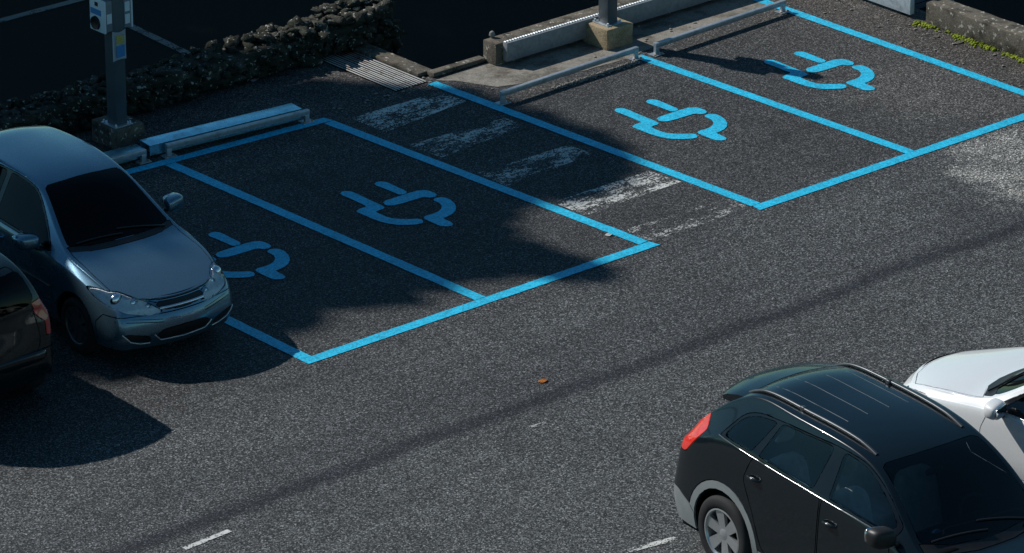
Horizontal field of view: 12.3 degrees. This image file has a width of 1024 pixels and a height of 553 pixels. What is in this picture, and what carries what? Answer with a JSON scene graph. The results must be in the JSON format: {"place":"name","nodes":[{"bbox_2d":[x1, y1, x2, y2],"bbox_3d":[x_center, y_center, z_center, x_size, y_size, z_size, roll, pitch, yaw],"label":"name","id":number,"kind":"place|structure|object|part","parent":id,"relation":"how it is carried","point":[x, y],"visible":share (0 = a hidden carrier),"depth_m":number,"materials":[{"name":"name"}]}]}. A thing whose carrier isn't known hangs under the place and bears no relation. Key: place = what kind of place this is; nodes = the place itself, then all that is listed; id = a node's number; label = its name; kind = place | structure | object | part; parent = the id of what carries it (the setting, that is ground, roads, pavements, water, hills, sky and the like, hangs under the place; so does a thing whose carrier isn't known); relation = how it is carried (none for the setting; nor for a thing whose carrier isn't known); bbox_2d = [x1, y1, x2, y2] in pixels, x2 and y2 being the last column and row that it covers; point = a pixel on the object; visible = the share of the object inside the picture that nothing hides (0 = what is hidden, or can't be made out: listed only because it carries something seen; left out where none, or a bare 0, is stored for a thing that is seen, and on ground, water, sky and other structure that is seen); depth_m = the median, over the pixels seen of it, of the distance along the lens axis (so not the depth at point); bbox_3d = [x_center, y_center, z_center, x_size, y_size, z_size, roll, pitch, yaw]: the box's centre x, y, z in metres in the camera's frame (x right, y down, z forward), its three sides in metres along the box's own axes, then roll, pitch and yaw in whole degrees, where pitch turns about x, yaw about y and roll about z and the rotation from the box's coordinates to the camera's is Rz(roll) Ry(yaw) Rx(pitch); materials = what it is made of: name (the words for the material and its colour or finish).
{"place":"outdoors","nodes":[
{"label":"outdoors","id":0,"kind":"place"},
{"bbox_2d":[0,0,1023,552],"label":"ground","id":1,"kind":"structure","parent":0,"point":[426,438],"depth_m":47.65,"materials":[{"name":"grey asphalt"}]},
{"bbox_2d":[0,253,52,394],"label":"dark hatchback","id":2,"kind":"object","parent":1,"relation":"on","point":[26,351],"visible":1,"depth_m":44.81,"materials":[{"name":"green paint"}]},
{"bbox_3d":[-5.021,0.249,44.466,1.228,0.320,0.222,-19,29,-37],"label":"rear window","id":3,"kind":"part","parent":2,"relation":"part of","materials":[{"name":"black glass"}]},
{"bbox_2d":[0,125,232,353],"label":"silver hatchback","id":4,"kind":"object","parent":1,"relation":"on","point":[99,249],"visible":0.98,"depth_m":46.54,"materials":[{"name":"blue paint"}]},
{"bbox_3d":[-5.323,-0.962,47.470,0.205,0.403,0.735,-16,28,-34],"label":"side window","id":5,"kind":"part","parent":4,"relation":"part of","materials":[{"name":"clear glass"}]},
{"bbox_3d":[-4.762,-0.660,46.803,0.217,0.440,0.944,-16,28,-34],"label":"side window","id":6,"kind":"part","parent":4,"relation":"part of","materials":[{"name":"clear glass"}]},
{"bbox_3d":[-4.996,-0.778,47.102,0.259,0.495,1.859,-16,28,-34],"label":"window frame","id":7,"kind":"part","parent":4,"relation":"part of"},
{"bbox_3d":[-4.823,-0.104,46.889,0.072,0.663,1.127,-16,28,-34],"label":"door","id":8,"kind":"part","parent":4,"relation":"part of","materials":[{"name":"silver metal"}]},
{"bbox_2d":[92,115,144,149],"bbox_3d":[-4.288,-1.579,51.610,0.384,0.250,0.466,-19,29,-37],"label":"concrete pedestal","id":9,"kind":"object","parent":1,"relation":"on","point":[113,138],"visible":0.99,"depth_m":51.47,"materials":[{"name":"grey concrete"}]},
{"bbox_2d":[89,0,132,128],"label":"charging post","id":10,"kind":"object","parent":9,"relation":"on","point":[110,20],"visible":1,"depth_m":51.08,"materials":[{"name":"grey metal"}]},
{"bbox_2d":[103,144,146,163],"bbox_3d":[-5.076,-1.053,50.550,2.632,0.110,0.210,-16,27,-32],"label":"steel channel","id":11,"kind":"object","parent":1,"relation":"on","point":[118,151],"visible":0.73,"depth_m":51.11,"materials":[{"name":"grey metal"}]},
{"bbox_2d":[110,148,151,164],"bbox_3d":[-4.848,-1.053,50.497,2.317,0.144,0.120,-16,28,-33],"label":"wheel stop","id":12,"kind":"object","parent":1,"relation":"on","point":[141,153],"visible":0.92,"depth_m":51.00,"materials":[{"name":"metal"}]},
{"bbox_2d":[182,529,231,548],"bbox_3d":[-2.740,2.363,42.596,0.539,0.001,0.066,-21,30,-40],"label":"lane dash","id":13,"kind":"object","parent":1,"relation":"on","point":[207,539],"visible":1,"depth_m":42.60,"materials":[{"name":"white paint"}]},
{"bbox_2d":[140,103,301,155],"bbox_3d":[-3.173,-1.597,51.784,1.950,0.150,0.210,-15,27,-32],"label":"steel channel","id":14,"kind":"object","parent":1,"relation":"on","point":[155,145],"visible":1,"depth_m":51.68,"materials":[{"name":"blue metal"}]},
{"bbox_2d":[125,118,331,173],"bbox_3d":[-3.877,-1.193,51.006,4.690,0.001,0.136,-16,28,-34],"label":"painted line","id":15,"kind":"object","parent":1,"relation":"on","point":[217,148],"visible":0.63,"depth_m":51.53,"materials":[{"name":"blue paint"}]},
{"bbox_2d":[160,109,314,158],"bbox_3d":[-2.987,-1.570,51.719,1.929,0.144,0.120,-15,27,-32],"label":"wheel stop","id":16,"kind":"object","parent":1,"relation":"on","point":[170,146],"visible":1,"depth_m":51.66,"materials":[{"name":"metal"}]},
{"bbox_2d":[209,232,289,278],"bbox_3d":[-2.826,-0.192,48.638,0.964,0.001,1.491,-19,29,-37],"label":"plug symbol","id":17,"kind":"object","parent":1,"relation":"on","point":[282,259],"visible":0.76,"depth_m":48.72,"materials":[{"name":"blue paint"}]},
{"bbox_2d":[224,316,309,359],"bbox_3d":[-3.696,0.042,48.085,0.142,0.001,5.123,-19,29,-37],"label":"painted line","id":18,"kind":"object","parent":1,"relation":"on","point":[266,338],"visible":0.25,"depth_m":46.74,"materials":[{"name":"blue paint"}]},
{"bbox_2d":[166,162,484,299],"bbox_3d":[-2.000,-0.498,49.362,0.143,0.001,4.987,-20,30,-38],"label":"painted line","id":19,"kind":"object","parent":1,"relation":"on","point":[402,264],"visible":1,"depth_m":49.27,"materials":[{"name":"blue paint"}]},
{"bbox_2d":[322,50,426,91],"bbox_3d":[-1.631,-2.360,53.754,0.460,0.017,1.530,-19,29,-37],"label":"steel grate","id":20,"kind":"object","parent":1,"relation":"on","point":[373,70],"visible":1,"depth_m":53.68,"materials":[{"name":"grey metal"}]},
{"bbox_2d":[352,43,431,76],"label":"concrete kerb","id":21,"kind":"structure","parent":1,"relation":"on","point":[393,60],"depth_m":53.91,"materials":[{"name":"grey concrete"}]},
{"bbox_2d":[340,181,455,225],"bbox_3d":[-1.137,-0.744,49.944,0.964,0.001,1.491,-19,29,-37],"label":"plug symbol","id":22,"kind":"object","parent":1,"relation":"on","point":[371,208],"visible":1,"depth_m":49.98,"materials":[{"name":"blue paint"}]},
{"bbox_2d":[350,92,464,131],"bbox_3d":[-1.106,-1.832,52.525,1.320,0.001,0.598,-19,29,-37],"label":"painted bar","id":23,"kind":"object","parent":1,"relation":"on","point":[393,109],"visible":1,"depth_m":52.55,"materials":[{"name":"white paint"}]},
{"bbox_2d":[427,56,484,76],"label":"concrete kerb","id":24,"kind":"structure","parent":1,"relation":"on","point":[456,66],"depth_m":53.70,"materials":[{"name":"grey concrete"}]},
{"bbox_2d":[411,118,518,156],"bbox_3d":[-0.449,-1.526,51.803,1.340,0.001,0.521,-19,29,-37],"label":"painted bar","id":25,"kind":"object","parent":1,"relation":"on","point":[466,136],"visible":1,"depth_m":51.81,"materials":[{"name":"white paint"}]},
{"bbox_2d":[301,242,659,363],"bbox_3d":[-0.270,0.242,47.613,4.640,0.001,0.154,-19,29,-37],"label":"painted line","id":26,"kind":"object","parent":1,"relation":"on","point":[474,304],"visible":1,"depth_m":47.57,"materials":[{"name":"blue paint"}]},
{"bbox_2d":[324,120,646,243],"bbox_3d":[-0.328,-1.026,50.613,0.141,0.001,4.844,-21,31,-40],"label":"painted line","id":27,"kind":"object","parent":1,"relation":"on","point":[504,189],"visible":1,"depth_m":50.53,"materials":[{"name":"blue paint"}]},
{"bbox_2d":[479,145,591,185],"bbox_3d":[0.276,-1.202,51.037,1.322,0.001,0.490,-19,29,-37],"label":"painted bar","id":28,"kind":"object","parent":1,"relation":"on","point":[560,149],"visible":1,"depth_m":51.13,"materials":[{"name":"white paint"}]},
{"bbox_2d":[495,46,643,105],"bbox_3d":[0.653,-2.272,53.380,2.222,0.144,0.120,-20,30,-39],"label":"wheel stop","id":29,"kind":"object","parent":1,"relation":"on","point":[504,93],"visible":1,"depth_m":53.32,"materials":[{"name":"metal"}]},
{"bbox_2d":[429,81,759,205],"bbox_3d":[0.835,-1.472,51.666,0.141,0.001,5.036,-20,30,-39],"label":"painted line","id":30,"kind":"object","parent":1,"relation":"on","point":[623,154],"visible":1,"depth_m":51.58,"materials":[{"name":"blue paint"}]},
{"bbox_2d":[559,171,680,213],"bbox_3d":[1.129,-0.892,50.303,1.423,0.001,0.511,-19,29,-37],"label":"painted bar","id":31,"kind":"object","parent":1,"relation":"on","point":[577,203],"visible":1,"depth_m":50.35,"materials":[{"name":"white paint"}]},
{"bbox_2d":[629,537,674,551],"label":"lane dash","id":32,"kind":"object","parent":1,"relation":"on","point":[658,542],"visible":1,"depth_m":42.52,"materials":[{"name":"white paint"}]},
{"bbox_2d":[615,99,726,139],"bbox_3d":[1.820,-1.704,52.216,0.964,0.001,1.491,-19,29,-37],"label":"plug symbol","id":33,"kind":"object","parent":1,"relation":"on","point":[645,124],"visible":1,"depth_m":52.25,"materials":[{"name":"blue paint"}]},
{"bbox_2d":[325,0,1023,112],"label":"debris","id":34,"kind":"object","parent":1,"relation":"on","point":[670,29],"visible":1,"depth_m":54.30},
{"bbox_2d":[627,199,742,239],"bbox_3d":[1.849,-0.600,49.612,1.424,0.001,0.471,-19,29,-37],"label":"painted bar","id":35,"kind":"object","parent":1,"relation":"on","point":[681,224],"visible":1,"depth_m":49.45,"materials":[{"name":"white paint"}]},
{"bbox_2d":[648,0,790,56],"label":"wheel stop","id":36,"kind":"object","parent":1,"relation":"on","point":[781,4],"visible":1,"depth_m":54.76,"materials":[{"name":"metal"}]},
{"bbox_2d":[639,55,912,152],"bbox_3d":[2.874,-1.935,52.762,0.142,0.001,4.158,-20,30,-40],"label":"painted line","id":37,"kind":"object","parent":1,"relation":"on","point":[866,136],"visible":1,"depth_m":52.68,"materials":[{"name":"blue paint"}]},
{"bbox_2d":[764,51,874,89],"bbox_3d":[3.550,-2.306,53.640,0.964,0.001,1.491,-19,29,-37],"label":"plug symbol","id":38,"kind":"object","parent":1,"relation":"on","point":[867,74],"visible":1,"depth_m":53.67,"materials":[{"name":"blue paint"}]},
{"bbox_2d":[674,362,1023,552],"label":"dark suv","id":39,"kind":"object","parent":1,"relation":"on","point":[815,457],"visible":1,"depth_m":40.96,"materials":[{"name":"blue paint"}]},
{"bbox_3d":[2.335,2.088,41.105,0.056,0.829,1.013,-16,28,-33],"label":"door","id":40,"kind":"part","parent":39,"relation":"part of","materials":[{"name":"black paint"}]},
{"bbox_3d":[2.588,1.610,40.742,0.227,0.460,2.367,-16,28,-33],"label":"window frame","id":41,"kind":"part","parent":39,"relation":"part of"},
{"bbox_3d":[2.942,2.422,40.353,0.069,0.802,1.022,-16,28,-33],"label":"door","id":42,"kind":"part","parent":39,"relation":"part of","materials":[{"name":"black paint"}]},
{"bbox_2d":[753,113,1023,209],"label":"painted line","id":43,"kind":"object","parent":1,"relation":"on","point":[888,162],"visible":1,"depth_m":51.09,"materials":[{"name":"blue paint"}]},
{"bbox_2d":[754,0,1023,95],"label":"painted line","id":44,"kind":"object","parent":1,"relation":"on","point":[911,53],"visible":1,"depth_m":54.31,"materials":[{"name":"blue paint"}]},
{"bbox_2d":[869,0,914,14],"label":"steel barrier","id":45,"kind":"object","parent":1,"relation":"on","point":[905,6],"visible":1,"depth_m":55.40,"materials":[{"name":"metal"}]},
{"bbox_2d":[903,347,1023,482],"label":"white saloon","id":46,"kind":"object","parent":1,"relation":"on","point":[981,392],"visible":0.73,"depth_m":43.60,"materials":[{"name":"paint"}]},
{"bbox_2d":[980,415,1023,480],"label":"door","id":47,"kind":"structure","parent":46,"relation":"in","point":[1006,434],"depth_m":43.09,"materials":[{"name":"white paint"}]},
{"bbox_2d":[1005,394,1023,419],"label":"window frame","id":48,"kind":"structure","parent":46,"relation":"in","point":[1013,400],"depth_m":43.07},
{"bbox_2d":[912,20,1023,63],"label":"moss","id":49,"kind":"object","parent":1,"relation":"on","point":[971,42],"visible":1,"depth_m":54.56,"materials":[{"name":"green plant"}]},
{"bbox_2d":[926,0,1023,57],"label":"wall","id":50,"kind":"structure","parent":1,"relation":"on","point":[979,26],"depth_m":54.58,"materials":[{"name":"concrete"}]},
{"bbox_2d":[0,0,1023,102],"bbox_3d":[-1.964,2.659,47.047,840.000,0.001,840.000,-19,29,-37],"label":"ground","id":51,"kind":"structure","parent":0,"point":[58,48],"depth_m":60.90,"materials":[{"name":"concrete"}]},
{"bbox_2d":[0,0,82,21],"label":"painted line","id":52,"kind":"object","parent":51,"relation":"on","point":[41,9],"visible":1,"depth_m":61.48,"materials":[{"name":"white paint"}]},
{"bbox_2d":[128,24,189,53],"bbox_3d":[-4.542,-3.043,60.519,0.125,0.001,1.455,-17,28,-34],"label":"painted line","id":53,"kind":"object","parent":51,"relation":"on","point":[154,37],"visible":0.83,"depth_m":60.51,"materials":[{"name":"white paint"}]},
{"bbox_2d":[0,0,406,132],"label":"stone wall","id":54,"kind":"structure","parent":51,"relation":"on","point":[337,27],"depth_m":53.19,"materials":[{"name":"grey stone"}]},
{"bbox_2d":[551,60,640,89],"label":"gravel","id":55,"kind":"structure","parent":0,"point":[600,73],"depth_m":53.58,"materials":[{"name":"grey gravel"}]},
{"bbox_2d":[437,0,765,86],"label":"pavement","id":56,"kind":"structure","parent":0,"point":[567,56],"depth_m":54.31,"materials":[{"name":"concrete"}]},
{"bbox_2d":[483,0,711,65],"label":"parapet wall","id":57,"kind":"structure","parent":56,"relation":"on","point":[492,51],"depth_m":54.16,"materials":[{"name":"concrete"}]},
{"bbox_2d":[489,31,494,37],"bbox_3d":[-0.226,-2.757,53.934,0.070,0.085,0.072,-19,29,-37],"label":"white ball","id":58,"kind":"object","parent":57,"relation":"on","point":[491,34],"visible":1,"depth_m":53.91,"materials":[{"name":"white"}]},
{"bbox_2d":[503,0,709,61],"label":"steel barrier","id":59,"kind":"object","parent":57,"relation":"attached to","point":[554,36],"visible":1,"depth_m":54.37,"materials":[{"name":"metal"}]},
{"bbox_2d":[583,17,632,50],"bbox_3d":[1.103,-2.810,54.517,0.406,0.252,0.422,-19,29,-37],"label":"concrete pedestal","id":60,"kind":"object","parent":56,"relation":"on","point":[608,38],"visible":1,"depth_m":54.38,"materials":[{"name":"beige concrete"}]},
{"bbox_2d":[592,0,622,26],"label":"charging post","id":61,"kind":"object","parent":60,"relation":"on","point":[607,13],"visible":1,"depth_m":54.35,"materials":[{"name":"metal"}]},
{"bbox_2d":[914,0,954,10],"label":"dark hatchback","id":62,"kind":"object","parent":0,"point":[920,4],"depth_m":57.75,"materials":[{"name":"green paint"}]}
]}

